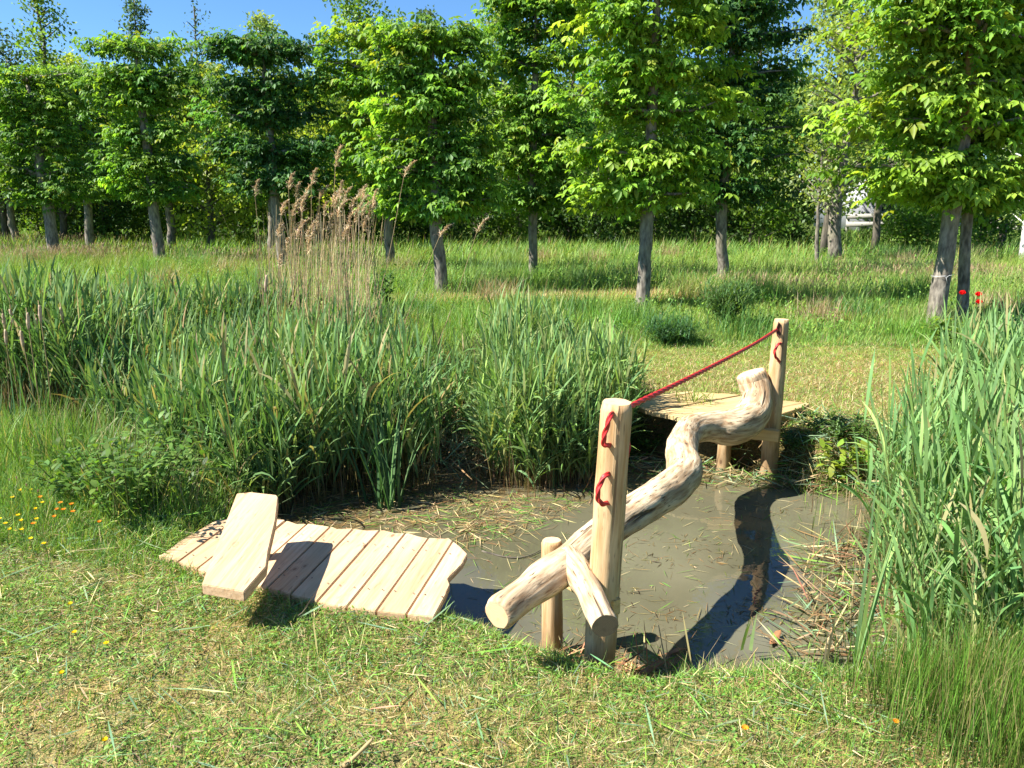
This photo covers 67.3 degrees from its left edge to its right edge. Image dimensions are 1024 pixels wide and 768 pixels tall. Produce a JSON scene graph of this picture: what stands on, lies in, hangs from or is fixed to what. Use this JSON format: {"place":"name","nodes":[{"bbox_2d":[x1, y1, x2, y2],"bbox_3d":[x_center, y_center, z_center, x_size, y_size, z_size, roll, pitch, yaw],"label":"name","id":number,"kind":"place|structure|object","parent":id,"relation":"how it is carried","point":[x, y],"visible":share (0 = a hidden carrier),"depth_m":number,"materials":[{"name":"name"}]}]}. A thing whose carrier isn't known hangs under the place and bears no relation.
{"place":"outdoors","nodes":[
{"label":"outdoors","id":0,"kind":"place"},
{"bbox_2d":[0,0,986,197],"label":"sky","id":1,"kind":"structure","parent":0,"point":[296,17],"materials":[{"name":"blue"}]},
{"bbox_2d":[0,206,1023,767],"bbox_3d":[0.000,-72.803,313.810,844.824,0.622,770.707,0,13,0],"label":"ground","id":2,"kind":"structure","parent":0,"point":[666,432],"depth_m":2.74,"materials":[{"name":"green plant"}]},
{"bbox_2d":[0,88,45,239],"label":"chestnut tree","id":3,"kind":"object","parent":2,"relation":"on","point":[12,226],"visible":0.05,"depth_m":28.69,"materials":[{"name":"green plant"}]},
{"bbox_2d":[0,22,57,242],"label":"woodland tree","id":4,"kind":"object","parent":2,"relation":"on","point":[4,219],"visible":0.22,"depth_m":28.38,"materials":[{"name":"green plant"}]},
{"bbox_2d":[26,308,41,419],"bbox_3d":[-3.548,0.022,5.754,0.029,1.191,0.028,0,13,0],"label":"cattail","id":5,"kind":"object","parent":2,"relation":"on","point":[27,320],"visible":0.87,"depth_m":5.67},
{"bbox_2d":[38,300,51,419],"bbox_3d":[-3.537,-0.023,5.854,0.073,1.232,0.032,2,14,9],"label":"cattail","id":6,"kind":"object","parent":2,"relation":"on","point":[40,313],"visible":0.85,"depth_m":5.78},
{"bbox_2d":[15,204,75,237],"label":"woodland shrub","id":7,"kind":"object","parent":2,"relation":"on","point":[37,227],"visible":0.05,"depth_m":31.74,"materials":[{"name":"green plant"}]},
{"bbox_2d":[0,63,121,257],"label":"chestnut tree","id":8,"kind":"object","parent":2,"relation":"on","point":[27,123],"visible":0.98,"depth_m":21.25,"materials":[{"name":"green plant"}]},
{"bbox_2d":[0,0,121,241],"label":"woodland tree","id":9,"kind":"object","parent":2,"relation":"on","point":[42,38],"visible":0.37,"depth_m":27.85,"materials":[{"name":"green plant"}]},
{"bbox_2d":[17,126,122,240],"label":"woodland shrub","id":10,"kind":"object","parent":2,"relation":"on","point":[68,218],"visible":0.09,"depth_m":30.28,"materials":[{"name":"green plant"}]},
{"bbox_2d":[12,46,136,215],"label":"woodland tree","id":11,"kind":"object","parent":2,"relation":"on","point":[69,57],"visible":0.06,"depth_m":31.20,"materials":[{"name":"green plant"}]},
{"bbox_2d":[19,428,139,502],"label":"leafy weed","id":12,"kind":"object","parent":2,"relation":"on","point":[62,478],"visible":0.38,"depth_m":4.36,"materials":[{"name":"green plant"}]},
{"bbox_2d":[18,57,141,252],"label":"chestnut tree","id":13,"kind":"object","parent":2,"relation":"on","point":[88,225],"visible":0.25,"depth_m":24.57,"materials":[{"name":"green plant"}]},
{"bbox_2d":[44,144,163,241],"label":"woodland shrub","id":14,"kind":"object","parent":2,"relation":"on","point":[104,227],"visible":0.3,"depth_m":29.70,"materials":[{"name":"green plant"}]},
{"bbox_2d":[21,401,204,525],"bbox_3d":[-2.087,0.460,4.162,0.855,0.599,0.782,12,18,40],"label":"leafy weed","id":15,"kind":"object","parent":2,"relation":"on","point":[150,464],"visible":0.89,"depth_m":4.12,"materials":[{"name":"green plant"}]},
{"bbox_2d":[112,0,164,223],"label":"woodland tree","id":16,"kind":"object","parent":2,"relation":"on","point":[135,8],"visible":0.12,"depth_m":33.16,"materials":[{"name":"green plant"}]},
{"bbox_2d":[58,29,220,259],"bbox_3d":[-9.447,-5.987,19.882,3.988,5.964,1.661,0,13,0],"label":"chestnut tree","id":17,"kind":"object","parent":2,"relation":"on","point":[153,190],"visible":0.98,"depth_m":19.55,"materials":[{"name":"green plant"}]},
{"bbox_2d":[91,143,191,242],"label":"woodland shrub","id":18,"kind":"object","parent":2,"relation":"on","point":[139,213],"visible":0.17,"depth_m":31.11,"materials":[{"name":"green plant"}]},
{"bbox_2d":[0,382,291,527],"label":"rank grass","id":19,"kind":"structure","parent":2,"relation":"on","point":[56,424],"depth_m":4.75,"materials":[{"name":"green plant"}]},
{"bbox_2d":[108,445,208,505],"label":"leafy weed","id":20,"kind":"object","parent":2,"relation":"on","point":[201,452],"visible":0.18,"depth_m":4.53,"materials":[{"name":"green plant"}]},
{"bbox_2d":[117,85,206,246],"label":"chestnut tree","id":21,"kind":"object","parent":2,"relation":"on","point":[171,233],"visible":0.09,"depth_m":26.19,"materials":[{"name":"green plant"}]},
{"bbox_2d":[98,60,267,248],"bbox_3d":[-10.460,-7.759,26.294,5.009,6.530,5.145,5,14,21],"label":"woodland tree","id":22,"kind":"object","parent":2,"relation":"on","point":[212,223],"visible":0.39,"depth_m":25.91,"materials":[{"name":"green plant"}]},
{"bbox_2d":[146,139,238,240],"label":"woodland shrub","id":23,"kind":"object","parent":2,"relation":"on","point":[195,209],"visible":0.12,"depth_m":31.47,"materials":[{"name":"green plant"}]},
{"bbox_2d":[181,0,224,208],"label":"woodland tree","id":24,"kind":"object","parent":2,"relation":"on","point":[195,35],"visible":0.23,"depth_m":35.20,"materials":[{"name":"green plant"}]},
{"bbox_2d":[111,370,320,516],"bbox_3d":[-1.987,0.375,5.202,1.762,1.021,0.983,7,15,26],"label":"reed fringe","id":25,"kind":"object","parent":2,"relation":"on","point":[257,467],"visible":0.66,"depth_m":4.97,"materials":[{"name":"green plant"}]},
{"bbox_2d":[179,124,262,244],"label":"woodland shrub","id":26,"kind":"object","parent":2,"relation":"on","point":[234,232],"visible":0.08,"depth_m":29.04,"materials":[{"name":"green plant"}]},
{"bbox_2d":[0,248,465,506],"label":"reed bed","id":27,"kind":"object","parent":2,"relation":"on","point":[105,354],"visible":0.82,"depth_m":5.99,"materials":[{"name":"green plant"}]},
{"bbox_2d":[299,191,307,315],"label":"dry reed stalk","id":28,"kind":"object","parent":27,"relation":"on","point":[301,203],"visible":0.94,"depth_m":7.06,"materials":[{"name":"beige plant"}]},
{"bbox_2d":[328,144,342,325],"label":"dry reed stalk","id":29,"kind":"object","parent":27,"relation":"on","point":[336,156],"visible":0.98,"depth_m":7.16,"materials":[{"name":"beige plant"}]},
{"bbox_2d":[333,179,347,312],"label":"dry reed stalk","id":30,"kind":"object","parent":27,"relation":"on","point":[340,189],"visible":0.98,"depth_m":6.74,"materials":[{"name":"beige plant"}]},
{"bbox_2d":[359,184,382,331],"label":"dry reed stalk","id":31,"kind":"object","parent":27,"relation":"on","point":[362,193],"visible":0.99,"depth_m":6.81,"materials":[{"name":"beige plant"}]},
{"bbox_2d":[235,9,296,220],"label":"woodland tree","id":32,"kind":"object","parent":2,"relation":"on","point":[263,22],"visible":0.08,"depth_m":29.48,"materials":[{"name":"green plant"}]},
{"bbox_2d":[178,24,357,269],"bbox_3d":[-5.496,-5.291,17.890,4.105,5.574,1.864,0,13,0],"label":"chestnut tree","id":33,"kind":"object","parent":2,"relation":"on","point":[268,113],"visible":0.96,"depth_m":17.48,"materials":[{"name":"green plant"}]},
{"bbox_2d":[201,75,335,255],"bbox_3d":[-7.344,-6.495,23.388,4.147,5.315,1.902,0,13,0],"label":"chestnut tree","id":34,"kind":"object","parent":2,"relation":"on","point":[271,229],"visible":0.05,"depth_m":23.20,"materials":[{"name":"green plant"}]},
{"bbox_2d":[216,131,323,240],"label":"woodland shrub","id":35,"kind":"object","parent":2,"relation":"on","point":[265,224],"visible":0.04,"depth_m":28.15,"materials":[{"name":"green plant"}]},
{"bbox_2d":[241,62,375,245],"bbox_3d":[-6.899,-7.950,26.856,5.176,6.594,5.217,-6,15,-23],"label":"woodland tree","id":36,"kind":"object","parent":2,"relation":"on","point":[326,196],"visible":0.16,"depth_m":26.53,"materials":[{"name":"green plant"}]},
{"bbox_2d":[253,149,369,244],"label":"woodland shrub","id":37,"kind":"object","parent":2,"relation":"on","point":[296,218],"visible":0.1,"depth_m":27.46,"materials":[{"name":"green plant"}]},
{"bbox_2d":[159,519,466,622],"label":"wooden platform","id":38,"kind":"structure","parent":2,"relation":"on","point":[389,574],"depth_m":3.64,"materials":[{"name":"brown wood"}]},
{"bbox_2d":[202,492,278,600],"bbox_3d":[-1.175,0.773,3.434,0.236,0.307,0.815,-2,14,-8],"label":"plank bench","id":39,"kind":"object","parent":38,"relation":"on","point":[237,568],"visible":1,"depth_m":3.32,"materials":[{"name":"beige wood"}]},
{"bbox_2d":[306,129,393,244],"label":"woodland shrub","id":40,"kind":"object","parent":2,"relation":"on","point":[359,223],"visible":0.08,"depth_m":29.33,"materials":[{"name":"green plant"}]},
{"bbox_2d":[340,738,372,767],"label":"dry stick","id":41,"kind":"object","parent":2,"relation":"on","point":[347,762],"visible":0.98,"depth_m":2.35,"materials":[{"name":"beige wood"}]},
{"bbox_2d":[309,0,405,240],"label":"woodland tree","id":42,"kind":"object","parent":2,"relation":"on","point":[350,12],"visible":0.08,"depth_m":28.37,"materials":[{"name":"green plant"}]},
{"bbox_2d":[277,12,473,268],"bbox_3d":[-3.038,-5.379,17.743,4.561,5.827,1.621,0,13,0],"label":"chestnut tree","id":43,"kind":"object","parent":2,"relation":"on","point":[353,68],"visible":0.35,"depth_m":17.35,"materials":[{"name":"green plant"}]},
{"bbox_2d":[330,147,442,243],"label":"woodland shrub","id":44,"kind":"object","parent":2,"relation":"on","point":[395,230],"visible":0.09,"depth_m":28.99,"materials":[{"name":"green plant"}]},
{"bbox_2d":[369,176,456,245],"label":"woodland shrub","id":45,"kind":"object","parent":2,"relation":"on","point":[424,230],"visible":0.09,"depth_m":29.67,"materials":[{"name":"green plant"}]},
{"bbox_2d":[339,11,520,293],"bbox_3d":[-1.459,-3.939,13.667,3.303,4.910,1.703,0,13,0],"label":"chestnut tree","id":46,"kind":"object","parent":2,"relation":"on","point":[431,94],"visible":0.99,"depth_m":13.37,"materials":[{"name":"green plant"}]},
{"bbox_2d":[413,4,448,131],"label":"woodland tree","id":47,"kind":"object","parent":2,"relation":"on","point":[428,12],"visible":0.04,"depth_m":32.14,"materials":[{"name":"green plant"}]},
{"bbox_2d":[418,134,523,243],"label":"woodland shrub","id":48,"kind":"object","parent":2,"relation":"on","point":[459,229],"visible":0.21,"depth_m":27.95,"materials":[{"name":"green plant"}]},
{"bbox_2d":[0,395,995,767],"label":"cut reed litter","id":49,"kind":"object","parent":2,"relation":"on","point":[628,663],"visible":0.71,"depth_m":4.35,"materials":[{"name":"beige plant"}]},
{"bbox_2d":[637,660,666,673],"bbox_3d":[0.594,1.198,3.251,0.160,0.025,0.035,-7,15,-28],"label":"bark piece","id":50,"kind":"object","parent":49,"relation":"on","point":[647,669],"visible":0.92,"depth_m":3.25,"materials":[{"name":"brown wood"}]},
{"bbox_2d":[456,9,548,240],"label":"woodland tree","id":51,"kind":"object","parent":2,"relation":"on","point":[495,21],"visible":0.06,"depth_m":30.36,"materials":[{"name":"green plant"}]},
{"bbox_2d":[0,231,1021,301],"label":"seed heads grass","id":52,"kind":"structure","parent":2,"relation":"on","point":[252,258],"depth_m":17.89,"materials":[{"name":"beige plant"}]},
{"bbox_2d":[0,226,1023,434],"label":"meadow grass","id":53,"kind":"structure","parent":2,"relation":"on","point":[614,262],"depth_m":15.67,"materials":[{"name":"green plant"}]},
{"bbox_2d":[0,53,1023,234],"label":"deep woods","id":54,"kind":"object","parent":2,"relation":"on","point":[164,67],"visible":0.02,"depth_m":37.98,"materials":[{"name":"green plant"}]},
{"bbox_2d":[476,143,561,244],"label":"woodland shrub","id":55,"kind":"object","parent":2,"relation":"on","point":[501,224],"visible":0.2,"depth_m":29.40,"materials":[{"name":"green plant"}]},
{"bbox_2d":[402,276,658,492],"bbox_3d":[-0.217,-0.264,6.977,2.240,1.441,4.081,-8,16,-31],"label":"reed clump","id":56,"kind":"object","parent":2,"relation":"on","point":[537,366],"visible":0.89,"depth_m":5.63,"materials":[{"name":"green plant"}]},
{"bbox_2d":[460,0,620,277],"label":"chestnut tree","id":57,"kind":"object","parent":2,"relation":"on","point":[534,200],"visible":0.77,"depth_m":15.43,"materials":[{"name":"green plant"}]},
{"bbox_2d":[495,2,618,241],"bbox_3d":[2.046,-10.042,29.396,5.156,9.567,4.575,10,17,36],"label":"woodland tree","id":58,"kind":"object","parent":2,"relation":"on","point":[570,82],"visible":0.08,"depth_m":28.93,"materials":[{"name":"green plant"}]},
{"bbox_2d":[517,152,614,244],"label":"woodland shrub","id":59,"kind":"object","parent":2,"relation":"on","point":[569,231],"visible":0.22,"depth_m":29.13,"materials":[{"name":"green plant"}]},
{"bbox_2d":[541,398,631,674],"bbox_3d":[0.266,0.768,3.196,0.149,1.529,0.538,-8,15,-30],"label":"log support","id":60,"kind":"object","parent":2,"relation":"on","point":[608,523],"visible":0.48,"depth_m":2.94,"materials":[{"name":"beige wood"}]},
{"bbox_2d":[485,368,772,636],"bbox_3d":[0.911,0.442,4.220,0.477,0.460,3.534,7,15,27],"label":"balance log","id":61,"kind":"object","parent":60,"relation":"on","point":[674,484],"visible":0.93,"depth_m":3.54,"materials":[{"name":"beige wood"}]},
{"bbox_2d":[595,328,782,506],"bbox_3d":[1.121,-0.020,4.134,0.069,0.388,3.166,8,15,29],"label":"rope","id":62,"kind":"object","parent":60,"relation":"attached to","point":[605,475],"visible":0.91,"depth_m":3.17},
{"bbox_2d":[544,118,643,246],"bbox_3d":[3.088,-7.269,27.530,4.813,4.964,4.477,0,13,0],"label":"woodland shrub","id":63,"kind":"object","parent":2,"relation":"on","point":[604,231],"visible":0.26,"depth_m":27.59,"materials":[{"name":"green plant"}]},
{"bbox_2d":[573,1,662,235],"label":"woodland tree","id":64,"kind":"object","parent":2,"relation":"on","point":[611,100],"visible":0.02,"depth_m":32.39,"materials":[{"name":"green plant"}]},
{"bbox_2d":[605,132,681,241],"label":"woodland shrub","id":65,"kind":"object","parent":2,"relation":"on","point":[628,224],"visible":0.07,"depth_m":30.09,"materials":[{"name":"green plant"}]},
{"bbox_2d":[629,415,671,457],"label":"bramble","id":66,"kind":"object","parent":2,"relation":"on","point":[638,443],"visible":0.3,"depth_m":6.21,"materials":[{"name":"green plant"}]},
{"bbox_2d":[530,0,771,307],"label":"chestnut tree","id":67,"kind":"object","parent":2,"relation":"on","point":[639,80],"visible":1,"depth_m":11.65,"materials":[{"name":"green plant"}]},
{"bbox_2d":[632,303,714,344],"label":"grass tussock","id":68,"kind":"object","parent":2,"relation":"on","point":[675,329],"depth_m":9.35,"materials":[{"name":"green plant"}]},
{"bbox_2d":[624,128,730,245],"bbox_3d":[6.422,-7.324,28.553,4.397,5.229,4.689,0,13,0],"label":"woodland shrub","id":69,"kind":"object","parent":2,"relation":"on","point":[670,228],"visible":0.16,"depth_m":28.21,"materials":[{"name":"green plant"}]},
{"bbox_2d":[664,383,720,420],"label":"grass tussock","id":70,"kind":"object","parent":2,"relation":"on","point":[694,395],"depth_m":6.31,"materials":[{"name":"beige plant"}]},
{"bbox_2d":[640,0,770,237],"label":"woodland tree","id":71,"kind":"object","parent":2,"relation":"on","point":[706,215],"visible":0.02,"depth_m":31.22,"materials":[{"name":"green plant"}]},
{"bbox_2d":[657,113,783,244],"bbox_3d":[7.384,-7.116,27.429,4.123,5.124,4.306,0,13,0],"label":"woodland shrub","id":72,"kind":"object","parent":2,"relation":"on","point":[734,221],"visible":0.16,"depth_m":27.80,"materials":[{"name":"green plant"}]},
{"bbox_2d":[635,391,808,422],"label":"wooden platform","id":73,"kind":"structure","parent":2,"relation":"on","point":[666,406],"depth_m":6.18,"materials":[{"name":"brown wood"}]},
{"bbox_2d":[687,269,764,323],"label":"grass tussock","id":74,"kind":"object","parent":2,"relation":"on","point":[735,298],"depth_m":10.72,"materials":[{"name":"green plant"}]},
{"bbox_2d":[644,0,833,281],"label":"chestnut tree","id":75,"kind":"object","parent":2,"relation":"on","point":[761,12],"visible":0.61,"depth_m":15.57,"materials":[{"name":"green plant"}]},
{"bbox_2d":[716,318,788,478],"bbox_3d":[1.737,0.207,5.649,0.482,1.381,0.228,4,14,15],"label":"log support","id":76,"kind":"object","parent":2,"relation":"on","point":[768,435],"visible":0.54,"depth_m":5.55,"materials":[{"name":"beige wood"}]},
{"bbox_2d":[699,110,817,249],"bbox_3d":[8.437,-6.980,26.760,5.122,4.930,4.972,-6,15,-25],"label":"woodland shrub","id":77,"kind":"object","parent":2,"relation":"on","point":[755,223],"visible":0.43,"depth_m":26.14,"materials":[{"name":"green plant"}]},
{"bbox_2d":[713,0,818,236],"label":"woodland tree","id":78,"kind":"object","parent":2,"relation":"on","point":[770,50],"visible":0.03,"depth_m":28.82,"materials":[{"name":"green plant"}]},
{"bbox_2d":[780,426,815,450],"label":"bramble","id":79,"kind":"object","parent":2,"relation":"on","point":[793,440],"visible":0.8,"depth_m":5.72,"materials":[{"name":"green plant"}]},
{"bbox_2d":[737,113,873,248],"bbox_3d":[10.059,-7.052,26.818,4.643,4.954,4.770,0,13,0],"label":"woodland shrub","id":80,"kind":"object","parent":2,"relation":"on","point":[800,231],"visible":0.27,"depth_m":26.45,"materials":[{"name":"green plant"}]},
{"bbox_2d":[769,89,860,263],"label":"sapling","id":81,"kind":"object","parent":2,"relation":"on","point":[820,187],"visible":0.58,"depth_m":19.71,"materials":[{"name":"green plant"}]},
{"bbox_2d":[754,0,901,254],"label":"woodland tree","id":82,"kind":"object","parent":2,"relation":"on","point":[831,12],"visible":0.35,"depth_m":22.49,"materials":[{"name":"green plant"}]},
{"bbox_2d":[793,404,882,438],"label":"bramble","id":83,"kind":"object","parent":2,"relation":"on","point":[838,432],"visible":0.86,"depth_m":5.66,"materials":[{"name":"green plant"}]},
{"bbox_2d":[822,612,853,671],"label":"cattail plant","id":84,"kind":"object","parent":2,"relation":"on","point":[826,650],"visible":0.38,"depth_m":3.02,"materials":[{"name":"green plant"}]},
{"bbox_2d":[774,1,914,261],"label":"woodland tree","id":85,"kind":"object","parent":2,"relation":"on","point":[834,239],"visible":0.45,"depth_m":19.79,"materials":[{"name":"green plant"}]},
{"bbox_2d":[816,438,874,484],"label":"elder seedling","id":86,"kind":"object","parent":2,"relation":"on","point":[832,468],"visible":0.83,"depth_m":5.44,"materials":[{"name":"green plant"}]},
{"bbox_2d":[845,214,888,233],"bbox_3d":[17.292,-7.424,36.318,3.091,1.210,0.160,0,13,0],"label":"rail fence","id":87,"kind":"object","parent":2,"relation":"on","point":[858,224],"visible":0.23,"depth_m":36.19,"materials":[{"name":"white wood"}]},
{"bbox_2d":[828,642,912,680],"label":"leafy weed","id":88,"kind":"object","parent":2,"relation":"on","point":[850,664],"visible":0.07,"depth_m":3.03,"materials":[{"name":"green plant"}]},
{"bbox_2d":[813,145,960,230],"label":"white house","id":89,"kind":"structure","parent":2,"relation":"on","point":[865,209],"depth_m":44.20,"materials":[{"name":"tile"}]},
{"bbox_2d":[824,1,960,253],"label":"woodland tree","id":90,"kind":"object","parent":2,"relation":"on","point":[876,234],"visible":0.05,"depth_m":25.24,"materials":[{"name":"green plant"}]},
{"bbox_2d":[770,590,1023,767],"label":"rushes","id":91,"kind":"object","parent":2,"relation":"on","point":[964,681],"visible":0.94,"depth_m":2.49,"materials":[{"name":"green plant"}]},
{"bbox_2d":[851,460,949,671],"bbox_3d":[1.411,0.811,2.925,0.208,1.003,0.310,-7,15,-28],"label":"cattail plant","id":92,"kind":"object","parent":2,"relation":"on","point":[862,623],"visible":0.63,"depth_m":2.95,"materials":[{"name":"green plant"}]},
{"bbox_2d":[869,202,936,239],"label":"shrub","id":93,"kind":"object","parent":2,"relation":"on","point":[894,207],"visible":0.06,"depth_m":30.55,"materials":[{"name":"green plant"}]},
{"bbox_2d":[859,203,960,250],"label":"shrub","id":94,"kind":"object","parent":2,"relation":"on","point":[916,222],"visible":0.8,"depth_m":25.97,"materials":[{"name":"green plant"}]},
{"bbox_2d":[800,0,1023,323],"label":"chestnut tree","id":95,"kind":"object","parent":2,"relation":"on","point":[958,180],"visible":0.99,"depth_m":9.81,"materials":[{"name":"green plant"}]},
{"bbox_2d":[823,289,1023,684],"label":"tall reeds","id":96,"kind":"object","parent":2,"relation":"on","point":[958,432],"visible":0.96,"depth_m":3.26,"materials":[{"name":"green plant"}]},
{"bbox_2d":[846,2,1023,319],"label":"chestnut tree","id":97,"kind":"object","parent":2,"relation":"on","point":[963,283],"visible":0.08,"depth_m":10.63,"materials":[{"name":"green plant"}]},
{"bbox_2d":[921,316,968,345],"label":"leafy weed","id":98,"kind":"object","parent":2,"relation":"on","point":[942,324],"visible":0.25,"depth_m":9.23,"materials":[{"name":"green plant"}]},
{"bbox_2d":[956,210,1022,247],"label":"shrub","id":99,"kind":"object","parent":2,"relation":"on","point":[1002,228],"visible":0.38,"depth_m":26.10,"materials":[{"name":"green plant"}]},
{"bbox_2d":[978,10,1023,247],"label":"woodland tree","id":100,"kind":"object","parent":2,"relation":"on","point":[1002,160],"visible":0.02,"depth_m":26.83,"materials":[{"name":"green plant"}]},
{"bbox_2d":[980,14,1023,259],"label":"woodland tree","id":101,"kind":"object","parent":2,"relation":"on","point":[1021,248],"visible":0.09,"depth_m":21.13,"materials":[{"name":"green plant"}]},
{"bbox_2d":[129,425,981,681],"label":"pond water","id":102,"kind":"structure","parent":0,"point":[465,589],"depth_m":4.48,"materials":[{"name":"liquid"}]},
{"bbox_2d":[0,255,577,511],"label":"sword leaves","id":103,"kind":"object","parent":102,"relation":"on","point":[389,488],"visible":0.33,"depth_m":5.29,"materials":[{"name":"green plant"}]},
{"bbox_2d":[0,205,1021,674],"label":"dry reed stems","id":104,"kind":"object","parent":102,"relation":"on","point":[366,297],"visible":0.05,"depth_m":8.38,"materials":[{"name":"beige plant"}]},
{"bbox_2d":[740,614,756,650],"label":"cattail plant","id":105,"kind":"object","parent":102,"relation":"in","point":[751,639],"visible":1,"depth_m":3.42,"materials":[{"name":"green plant"}]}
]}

